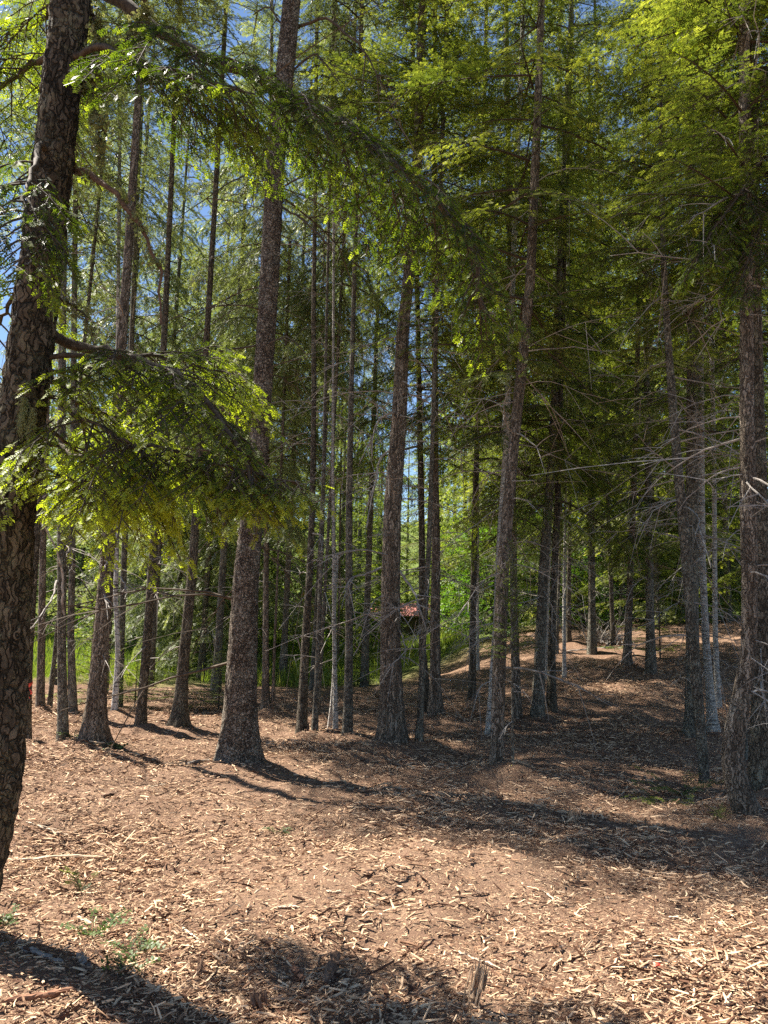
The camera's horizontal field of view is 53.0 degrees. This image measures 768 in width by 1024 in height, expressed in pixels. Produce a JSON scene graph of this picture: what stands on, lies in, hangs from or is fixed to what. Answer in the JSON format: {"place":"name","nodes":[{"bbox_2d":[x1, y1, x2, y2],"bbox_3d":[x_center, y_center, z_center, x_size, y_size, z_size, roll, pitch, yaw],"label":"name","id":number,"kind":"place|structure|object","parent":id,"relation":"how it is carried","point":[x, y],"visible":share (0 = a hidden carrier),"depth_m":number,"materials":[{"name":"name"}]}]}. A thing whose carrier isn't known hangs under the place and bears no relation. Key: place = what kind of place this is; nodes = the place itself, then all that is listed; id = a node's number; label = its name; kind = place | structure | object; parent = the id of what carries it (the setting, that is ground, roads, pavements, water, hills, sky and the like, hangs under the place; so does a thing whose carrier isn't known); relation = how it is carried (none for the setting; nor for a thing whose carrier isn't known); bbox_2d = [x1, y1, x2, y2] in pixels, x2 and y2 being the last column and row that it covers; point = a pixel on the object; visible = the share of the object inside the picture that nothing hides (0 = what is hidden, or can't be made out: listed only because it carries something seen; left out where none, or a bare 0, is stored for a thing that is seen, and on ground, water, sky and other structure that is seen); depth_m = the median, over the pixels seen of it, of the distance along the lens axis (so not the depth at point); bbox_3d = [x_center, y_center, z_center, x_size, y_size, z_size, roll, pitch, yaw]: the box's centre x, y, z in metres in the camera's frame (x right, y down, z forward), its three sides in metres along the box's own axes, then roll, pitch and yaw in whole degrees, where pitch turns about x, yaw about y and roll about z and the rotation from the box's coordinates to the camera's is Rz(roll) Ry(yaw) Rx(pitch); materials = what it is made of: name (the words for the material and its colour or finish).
{"place":"outdoors","nodes":[
{"label":"outdoors","id":0,"kind":"place"},
{"bbox_2d":[32,624,469,688],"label":"grass","id":1,"kind":"structure","parent":0,"point":[447,642],"depth_m":21.49,"materials":[{"name":"green plant"}]},
{"bbox_2d":[0,517,767,1023],"bbox_3d":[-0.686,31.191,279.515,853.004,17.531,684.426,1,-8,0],"label":"ground","id":2,"kind":"structure","parent":0,"point":[452,663],"depth_m":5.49,"materials":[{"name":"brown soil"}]},
{"bbox_2d":[4,986,77,1003],"bbox_3d":[-1.378,1.967,3.115,0.316,0.053,0.050,-5,-7,-6],"label":"stick","id":3,"kind":"object","parent":2,"relation":"on","point":[43,995],"visible":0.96,"depth_m":3.11,"materials":[{"name":"brown wood"}]},
{"bbox_2d":[35,404,94,632],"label":"fir tree","id":4,"kind":"object","parent":2,"relation":"on","point":[49,588],"visible":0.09,"depth_m":30.87,"materials":[{"name":"green plant"}]},
{"bbox_2d":[0,1,131,707],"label":"conifer tree","id":5,"kind":"object","parent":2,"relation":"on","point":[40,691],"visible":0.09,"depth_m":12.05,"materials":[{"name":"brown wood"}]},
{"bbox_2d":[0,0,132,739],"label":"conifer tree","id":6,"kind":"object","parent":2,"relation":"on","point":[37,529],"visible":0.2,"depth_m":10.35,"materials":[{"name":"brown wood"}]},
{"bbox_2d":[0,0,164,711],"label":"conifer tree","id":7,"kind":"object","parent":2,"relation":"on","point":[72,691],"visible":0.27,"depth_m":12.28,"materials":[{"name":"grey plant"}]},
{"bbox_2d":[35,443,130,638],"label":"fir tree","id":8,"kind":"object","parent":2,"relation":"on","point":[82,562],"visible":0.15,"depth_m":30.68,"materials":[{"name":"green plant"}]},
{"bbox_2d":[0,0,175,741],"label":"conifer tree","id":9,"kind":"object","parent":2,"relation":"on","point":[60,583],"visible":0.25,"depth_m":9.34,"materials":[{"name":"grey plant"}]},
{"bbox_2d":[45,582,136,703],"bbox_3d":[-4.801,2.284,12.854,1.720,2.251,1.389,1,-8,0],"label":"fir seedling","id":10,"kind":"object","parent":2,"relation":"on","point":[80,701],"visible":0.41,"depth_m":12.83,"materials":[{"name":"green plant"}]},
{"bbox_2d":[37,69,149,683],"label":"cedar tree","id":11,"kind":"object","parent":2,"relation":"on","point":[68,363],"visible":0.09,"depth_m":17.85,"materials":[{"name":"green plant"}]},
{"bbox_2d":[60,906,131,937],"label":"weed","id":12,"kind":"object","parent":2,"relation":"on","point":[99,931],"visible":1,"depth_m":3.78,"materials":[{"name":"green plant"}]},
{"bbox_2d":[43,86,153,707],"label":"conifer tree","id":13,"kind":"object","parent":2,"relation":"on","point":[54,654],"visible":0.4,"depth_m":13.01,"materials":[{"name":"green plant"}]},
{"bbox_2d":[66,323,172,632],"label":"cedar tree","id":14,"kind":"object","parent":2,"relation":"on","point":[98,558],"visible":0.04,"depth_m":32.69,"materials":[{"name":"green plant"}]},
{"bbox_2d":[49,40,208,690],"bbox_3d":[-5.369,-3.671,16.043,3.412,15.003,3.446,-3,-9,30],"label":"cedar tree","id":15,"kind":"object","parent":2,"relation":"on","point":[176,240],"visible":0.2,"depth_m":16.30,"materials":[{"name":"green plant"}]},
{"bbox_2d":[71,6,186,710],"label":"conifer tree","id":16,"kind":"object","parent":2,"relation":"on","point":[115,702],"visible":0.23,"depth_m":13.36,"materials":[{"name":"green plant"}]},
{"bbox_2d":[98,950,160,975],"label":"weed","id":17,"kind":"object","parent":2,"relation":"on","point":[129,957],"visible":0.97,"depth_m":3.33,"materials":[{"name":"green plant"}]},
{"bbox_2d":[100,924,165,960],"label":"weed","id":18,"kind":"object","parent":2,"relation":"on","point":[154,943],"visible":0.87,"depth_m":3.56,"materials":[{"name":"green plant"}]},
{"bbox_2d":[78,1,209,706],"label":"conifer tree","id":19,"kind":"object","parent":2,"relation":"on","point":[124,553],"visible":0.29,"depth_m":14.22,"materials":[{"name":"brown plant"}]},
{"bbox_2d":[36,266,260,653],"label":"cedar tree","id":20,"kind":"object","parent":2,"relation":"on","point":[132,577],"visible":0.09,"depth_m":25.25,"materials":[{"name":"green plant"}]},
{"bbox_2d":[67,0,242,743],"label":"cedar tree","id":21,"kind":"object","parent":2,"relation":"on","point":[94,725],"visible":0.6,"depth_m":9.51,"materials":[{"name":"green plant"}]},
{"bbox_2d":[76,0,245,725],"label":"conifer tree","id":22,"kind":"object","parent":2,"relation":"on","point":[141,713],"visible":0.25,"depth_m":11.52,"materials":[{"name":"brown plant"}]},
{"bbox_2d":[96,59,250,685],"bbox_3d":[-5.350,-3.763,18.601,3.523,15.995,3.662,-3,-9,30],"label":"cedar tree","id":23,"kind":"object","parent":2,"relation":"on","point":[175,297],"visible":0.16,"depth_m":18.81,"materials":[{"name":"green plant"}]},
{"bbox_2d":[148,637,206,701],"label":"fir seedling","id":24,"kind":"object","parent":2,"relation":"on","point":[173,674],"visible":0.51,"depth_m":13.08,"materials":[{"name":"green plant"}]},
{"bbox_2d":[97,261,269,669],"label":"cedar tree","id":25,"kind":"object","parent":2,"relation":"on","point":[138,612],"visible":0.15,"depth_m":21.00,"materials":[{"name":"green plant"}]},
{"bbox_2d":[121,0,280,727],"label":"conifer tree","id":26,"kind":"object","parent":2,"relation":"on","point":[179,716],"visible":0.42,"depth_m":11.49,"materials":[{"name":"brown wood"}]},
{"bbox_2d":[188,651,257,709],"bbox_3d":[-2.760,2.945,13.193,1.297,1.123,1.341,1,-8,0],"label":"fir seedling","id":27,"kind":"object","parent":2,"relation":"on","point":[219,686],"visible":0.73,"depth_m":13.16,"materials":[{"name":"green plant"}]},
{"bbox_2d":[119,159,331,683],"bbox_3d":[-4.550,-2.115,20.249,5.592,14.890,5.387,-2,-8,21],"label":"cedar tree","id":28,"kind":"object","parent":2,"relation":"on","point":[202,650],"visible":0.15,"depth_m":19.26,"materials":[{"name":"green plant"}]},
{"bbox_2d":[150,0,303,691],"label":"cedar tree","id":29,"kind":"object","parent":2,"relation":"on","point":[218,643],"visible":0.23,"depth_m":16.59,"materials":[{"name":"green plant"}]},
{"bbox_2d":[138,245,331,659],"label":"cedar tree","id":30,"kind":"object","parent":2,"relation":"on","point":[302,579],"visible":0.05,"depth_m":24.18,"materials":[{"name":"green plant"}]},
{"bbox_2d":[30,0,469,763],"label":"fir tree","id":31,"kind":"object","parent":2,"relation":"on","point":[240,740],"visible":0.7,"depth_m":8.45,"materials":[{"name":"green plant"}]},
{"bbox_2d":[0,0,525,890],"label":"fir tree","id":32,"kind":"object","parent":2,"relation":"on","point":[72,62],"visible":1,"depth_m":3.86,"materials":[{"name":"green plant"}]},
{"bbox_2d":[182,0,370,708],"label":"conifer tree","id":33,"kind":"object","parent":2,"relation":"on","point":[235,321],"visible":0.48,"depth_m":13.25,"materials":[{"name":"green plant"}]},
{"bbox_2d":[218,240,340,704],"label":"conifer tree","id":34,"kind":"object","parent":2,"relation":"on","point":[305,451],"visible":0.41,"depth_m":12.86,"materials":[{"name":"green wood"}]},
{"bbox_2d":[210,54,365,682],"bbox_3d":[-2.316,-4.124,19.751,4.165,16.959,3.846,1,-8,0],"label":"cedar tree","id":35,"kind":"object","parent":2,"relation":"on","point":[283,662],"visible":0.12,"depth_m":19.05,"materials":[{"name":"green plant"}]},
{"bbox_2d":[245,0,386,733],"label":"conifer tree","id":36,"kind":"object","parent":2,"relation":"on","point":[302,717],"visible":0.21,"depth_m":11.04,"materials":[{"name":"plant"}]},
{"bbox_2d":[262,245,385,649],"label":"cedar tree","id":37,"kind":"object","parent":2,"relation":"on","point":[330,551],"visible":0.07,"depth_m":27.99,"materials":[{"name":"green plant"}]},
{"bbox_2d":[260,0,391,728],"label":"conifer tree","id":38,"kind":"object","parent":2,"relation":"on","point":[334,662],"visible":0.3,"depth_m":11.06,"materials":[{"name":"plant"}]},
{"bbox_2d":[266,0,386,730],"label":"conifer tree","id":39,"kind":"object","parent":2,"relation":"on","point":[315,718],"visible":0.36,"depth_m":10.94,"materials":[{"name":"brown plant"}]},
{"bbox_2d":[318,950,340,983],"bbox_3d":[-0.253,2.023,3.408,0.106,0.071,0.346,1,-10,5],"label":"log","id":40,"kind":"object","parent":2,"relation":"on","point":[331,968],"visible":0.96,"depth_m":3.40,"materials":[{"name":"brown wood"}]},
{"bbox_2d":[279,2,385,690],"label":"conifer tree","id":41,"kind":"object","parent":2,"relation":"on","point":[311,683],"visible":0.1,"depth_m":16.95,"materials":[{"name":"brown plant"}]},
{"bbox_2d":[299,210,387,658],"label":"conifer tree","id":42,"kind":"object","parent":2,"relation":"on","point":[339,572],"visible":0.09,"depth_m":22.49,"materials":[{"name":"green plant"}]},
{"bbox_2d":[310,572,380,652],"bbox_3d":[-1.222,3.564,26.752,2.835,3.009,3.423,1,-8,0],"label":"shrub","id":43,"kind":"object","parent":2,"relation":"on","point":[343,645],"visible":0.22,"depth_m":26.57,"materials":[{"name":"green plant"}]},
{"bbox_2d":[272,0,420,715],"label":"conifer tree","id":44,"kind":"object","parent":2,"relation":"on","point":[339,277],"visible":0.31,"depth_m":12.47,"materials":[{"name":"green plant"}]},
{"bbox_2d":[286,0,427,735],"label":"conifer tree","id":45,"kind":"object","parent":2,"relation":"on","point":[347,724],"visible":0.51,"depth_m":10.59,"materials":[{"name":"plant"}]},
{"bbox_2d":[337,617,379,681],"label":"fir seedling","id":46,"kind":"object","parent":2,"relation":"on","point":[358,656],"visible":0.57,"depth_m":18.11,"materials":[{"name":"green plant"}]},
{"bbox_2d":[326,445,407,660],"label":"fir tree","id":47,"kind":"object","parent":2,"relation":"on","point":[360,589],"visible":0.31,"depth_m":23.93,"materials":[{"name":"green plant"}]},
{"bbox_2d":[312,107,428,686],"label":"cedar tree","id":48,"kind":"object","parent":2,"relation":"on","point":[367,595],"visible":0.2,"depth_m":18.12,"materials":[{"name":"green plant"}]},
{"bbox_2d":[0,229,767,640],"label":"woods","id":49,"kind":"object","parent":2,"relation":"on","point":[444,525],"visible":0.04,"depth_m":41.09,"materials":[{"name":"green plant"}]},
{"bbox_2d":[267,0,529,744],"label":"cedar tree","id":50,"kind":"object","parent":2,"relation":"on","point":[391,726],"visible":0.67,"depth_m":9.78,"materials":[{"name":"green plant"}]},
{"bbox_2d":[370,603,430,637],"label":"shed","id":51,"kind":"structure","parent":2,"relation":"on","point":[414,620],"depth_m":39.80,"materials":[{"name":"brown wood"}]},
{"bbox_2d":[317,4,503,712],"bbox_3d":[0.702,-4.133,13.625,3.597,15.511,3.532,-4,-10,35],"label":"cedar tree","id":52,"kind":"object","parent":2,"relation":"on","point":[420,491],"visible":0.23,"depth_m":13.05,"materials":[{"name":"green plant"}]},
{"bbox_2d":[400,393,467,603],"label":"hemlock tree","id":53,"kind":"object","parent":2,"relation":"on","point":[410,545],"visible":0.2,"depth_m":48.38,"materials":[{"name":"green plant"}]},
{"bbox_2d":[339,0,554,716],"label":"cedar tree","id":54,"kind":"object","parent":2,"relation":"on","point":[435,704],"visible":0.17,"depth_m":12.46,"materials":[{"name":"green plant"}]},
{"bbox_2d":[324,0,583,741],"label":"conifer tree","id":55,"kind":"object","parent":2,"relation":"on","point":[419,727],"visible":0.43,"depth_m":10.13,"materials":[{"name":"green plant"}]},
{"bbox_2d":[409,51,527,670],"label":"conifer tree","id":56,"kind":"object","parent":2,"relation":"on","point":[477,638],"visible":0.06,"depth_m":17.38,"materials":[{"name":"grey wood"}]},
{"bbox_2d":[384,0,561,699],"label":"conifer tree","id":57,"kind":"object","parent":2,"relation":"on","point":[472,687],"visible":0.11,"depth_m":14.34,"materials":[{"name":"plant"}]},
{"bbox_2d":[440,523,508,632],"bbox_3d":[3.545,2.451,30.290,3.545,4.756,3.865,1,-8,0],"label":"shrub","id":58,"kind":"object","parent":2,"relation":"on","point":[448,601],"visible":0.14,"depth_m":29.66,"materials":[{"name":"green plant"}]},
{"bbox_2d":[462,959,489,1009],"bbox_3d":[0.370,1.929,3.123,0.102,0.231,0.083,-3,-9,28],"label":"stump","id":59,"kind":"object","parent":2,"relation":"on","point":[479,981],"visible":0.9,"depth_m":3.12,"materials":[{"name":"beige wood"}]},
{"bbox_2d":[411,310,541,615],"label":"hemlock tree","id":60,"kind":"object","parent":2,"relation":"on","point":[458,494],"visible":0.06,"depth_m":33.52,"materials":[{"name":"green plant"}]},
{"bbox_2d":[429,495,562,636],"bbox_3d":[3.563,1.609,23.880,4.364,4.669,4.948,1,-8,0],"label":"shrub","id":61,"kind":"object","parent":2,"relation":"on","point":[490,594],"visible":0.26,"depth_m":23.67,"materials":[{"name":"green plant"}]},
{"bbox_2d":[440,227,574,628],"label":"hemlock tree","id":62,"kind":"object","parent":2,"relation":"on","point":[445,623],"visible":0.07,"depth_m":28.80,"materials":[{"name":"green plant"}]},
{"bbox_2d":[478,480,537,763],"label":"sapling","id":63,"kind":"object","parent":2,"relation":"on","point":[511,571],"visible":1,"depth_m":7.87,"materials":[{"name":"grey plant"}]},
{"bbox_2d":[454,229,576,624],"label":"hemlock tree","id":64,"kind":"object","parent":2,"relation":"on","point":[534,572],"visible":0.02,"depth_m":29.03,"materials":[{"name":"green plant"}]},
{"bbox_2d":[408,0,623,719],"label":"conifer tree","id":65,"kind":"object","parent":2,"relation":"on","point":[518,711],"visible":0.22,"depth_m":12.62,"materials":[{"name":"green plant"}]},
{"bbox_2d":[422,232,617,630],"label":"hemlock tree","id":66,"kind":"object","parent":2,"relation":"on","point":[462,554],"visible":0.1,"depth_m":24.22,"materials":[{"name":"green plant"}]},
{"bbox_2d":[405,0,641,739],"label":"fir tree","id":67,"kind":"object","parent":2,"relation":"on","point":[504,432],"visible":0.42,"depth_m":11.38,"materials":[{"name":"green plant"}]},
{"bbox_2d":[379,0,675,764],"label":"fir tree","id":68,"kind":"object","parent":2,"relation":"on","point":[518,394],"visible":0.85,"depth_m":8.85,"materials":[{"name":"green plant"}]},
{"bbox_2d":[485,9,628,678],"bbox_3d":[3.433,-5.065,15.760,3.039,17.251,2.916,-5,-10,37],"label":"conifer tree","id":69,"kind":"object","parent":2,"relation":"on","point":[570,534],"visible":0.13,"depth_m":15.29,"materials":[{"name":"plant"}]},
{"bbox_2d":[491,67,623,653],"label":"conifer tree","id":70,"kind":"object","parent":2,"relation":"on","point":[558,600],"visible":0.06,"depth_m":17.33,"materials":[{"name":"plant"}]},
{"bbox_2d":[460,0,658,712],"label":"conifer tree","id":71,"kind":"object","parent":2,"relation":"on","point":[551,701],"visible":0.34,"depth_m":12.77,"materials":[{"name":"green plant"}]},
{"bbox_2d":[459,0,686,717],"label":"conifer tree","id":72,"kind":"object","parent":2,"relation":"on","point":[537,708],"visible":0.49,"depth_m":12.34,"materials":[{"name":"green plant"}]},
{"bbox_2d":[519,7,626,642],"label":"conifer tree","id":73,"kind":"object","parent":2,"relation":"on","point":[568,629],"visible":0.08,"depth_m":18.20,"materials":[{"name":"brown wood"}]},
{"bbox_2d":[521,533,638,628],"bbox_3d":[5.970,1.795,22.792,3.392,3.297,3.897,1,-8,0],"label":"shrub","id":74,"kind":"object","parent":2,"relation":"on","point":[577,617],"visible":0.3,"depth_m":22.62,"materials":[{"name":"green plant"}]},
{"bbox_2d":[518,88,643,677],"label":"conifer tree","id":75,"kind":"object","parent":2,"relation":"on","point":[564,668],"visible":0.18,"depth_m":14.77,"materials":[{"name":"green plant"}]},
{"bbox_2d":[517,162,661,627],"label":"hemlock tree","id":76,"kind":"object","parent":2,"relation":"on","point":[581,568],"visible":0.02,"depth_m":25.94,"materials":[{"name":"green plant"}]},
{"bbox_2d":[519,36,675,654],"bbox_3d":[4.859,-4.236,17.614,3.499,15.168,3.330,7,-10,-36],"label":"hemlock tree","id":77,"kind":"object","parent":2,"relation":"on","point":[592,641],"visible":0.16,"depth_m":17.13,"materials":[{"name":"green plant"}]},
{"bbox_2d":[566,610,640,644],"bbox_3d":[5.108,2.694,17.974,1.385,0.826,1.790,-5,-10,39],"label":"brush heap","id":78,"kind":"object","parent":2,"relation":"on","point":[602,637],"visible":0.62,"depth_m":17.91,"materials":[{"name":"brown wood"}]},
{"bbox_2d":[563,132,657,626],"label":"conifer tree","id":79,"kind":"object","parent":2,"relation":"on","point":[606,609],"visible":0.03,"depth_m":23.39,"materials":[{"name":"plant"}]},
{"bbox_2d":[548,0,674,644],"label":"conifer tree","id":80,"kind":"object","parent":2,"relation":"on","point":[612,620],"visible":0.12,"depth_m":18.29,"materials":[{"name":"green plant"}]},
{"bbox_2d":[560,529,676,621],"bbox_3d":[7.742,1.928,24.646,3.916,3.321,4.249,1,-8,0],"label":"shrub","id":81,"kind":"object","parent":2,"relation":"on","point":[642,588],"visible":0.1,"depth_m":24.58,"materials":[{"name":"green plant"}]},
{"bbox_2d":[562,117,685,624],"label":"fir tree","id":82,"kind":"object","parent":2,"relation":"on","point":[620,621],"visible":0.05,"depth_m":23.77,"materials":[{"name":"green plant"}]},
{"bbox_2d":[530,1,722,666],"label":"conifer tree","id":83,"kind":"object","parent":2,"relation":"on","point":[627,649],"visible":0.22,"depth_m":15.45,"materials":[{"name":"green plant"}]},
{"bbox_2d":[529,0,767,814],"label":"fir tree","id":84,"kind":"object","parent":2,"relation":"on","point":[742,797],"visible":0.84,"depth_m":6.64,"materials":[{"name":"plant"}]},
{"bbox_2d":[571,14,726,673],"bbox_3d":[5.485,-3.738,15.668,3.375,14.198,3.103,-6,-11,43],"label":"hemlock tree","id":85,"kind":"object","parent":2,"relation":"on","point":[651,662],"visible":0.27,"depth_m":15.25,"materials":[{"name":"green plant"}]},
{"bbox_2d":[600,543,701,659],"bbox_3d":[5.786,1.893,16.060,1.805,2.559,2.116,8,-10,-41],"label":"fir seedling","id":86,"kind":"object","parent":2,"relation":"on","point":[659,625],"visible":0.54,"depth_m":15.99,"materials":[{"name":"green plant"}]},
{"bbox_2d":[574,137,740,620],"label":"fir tree","id":87,"kind":"object","parent":2,"relation":"on","point":[680,570],"visible":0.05,"depth_m":23.82,"materials":[{"name":"green plant"}]},
{"bbox_2d":[550,0,767,782],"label":"conifer tree","id":88,"kind":"object","parent":2,"relation":"on","point":[696,677],"visible":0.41,"depth_m":8.36,"materials":[{"name":"green plant"}]},
{"bbox_2d":[560,98,767,627],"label":"hemlock tree","id":89,"kind":"object","parent":2,"relation":"on","point":[671,577],"visible":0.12,"depth_m":20.32,"materials":[{"name":"green plant"}]},
{"bbox_2d":[563,0,767,737],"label":"fir tree","id":90,"kind":"object","parent":2,"relation":"on","point":[692,500],"visible":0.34,"depth_m":10.69,"materials":[{"name":"green plant"}]},
{"bbox_2d":[579,0,767,791],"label":"fir tree","id":91,"kind":"object","parent":2,"relation":"on","point":[757,771],"visible":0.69,"depth_m":7.28,"materials":[{"name":"green plant"}]},
{"bbox_2d":[581,0,767,731],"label":"conifer tree","id":92,"kind":"object","parent":2,"relation":"on","point":[712,723],"visible":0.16,"depth_m":10.78,"materials":[{"name":"plant"}]},
{"bbox_2d":[630,765,723,800],"bbox_3d":[2.835,2.593,7.344,1.195,0.198,0.966,1,-8,0],"label":"fallen bough","id":93,"kind":"object","parent":2,"relation":"on","point":[684,791],"visible":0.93,"depth_m":7.29,"materials":[{"name":"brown wood"}]},
{"bbox_2d":[600,6,767,708],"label":"conifer tree","id":94,"kind":"object","parent":2,"relation":"on","point":[717,688],"visible":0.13,"depth_m":12.80,"materials":[{"name":"plant"}]},
{"bbox_2d":[619,64,767,621],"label":"hemlock tree","id":95,"kind":"object","parent":2,"relation":"on","point":[727,569],"visible":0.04,"depth_m":21.18,"materials":[{"name":"green plant"}]},
{"bbox_2d":[645,2,767,759],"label":"conifer tree","id":96,"kind":"object","parent":2,"relation":"on","point":[733,361],"visible":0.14,"depth_m":10.27,"materials":[{"name":"green plant"}]},
{"bbox_2d":[649,21,767,596],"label":"hemlock tree","id":97,"kind":"object","parent":2,"relation":"on","point":[725,577],"visible":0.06,"depth_m":17.97,"materials":[{"name":"green plant"}]},
{"bbox_2d":[653,257,767,613],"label":"hemlock tree","id":98,"kind":"object","parent":2,"relation":"on","point":[735,525],"visible":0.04,"depth_m":27.57,"materials":[{"name":"green plant"}]},
{"bbox_2d":[0,0,767,523],"label":"sky","id":99,"kind":"structure","parent":0,"point":[3,334],"materials":[{"name":"blue"}]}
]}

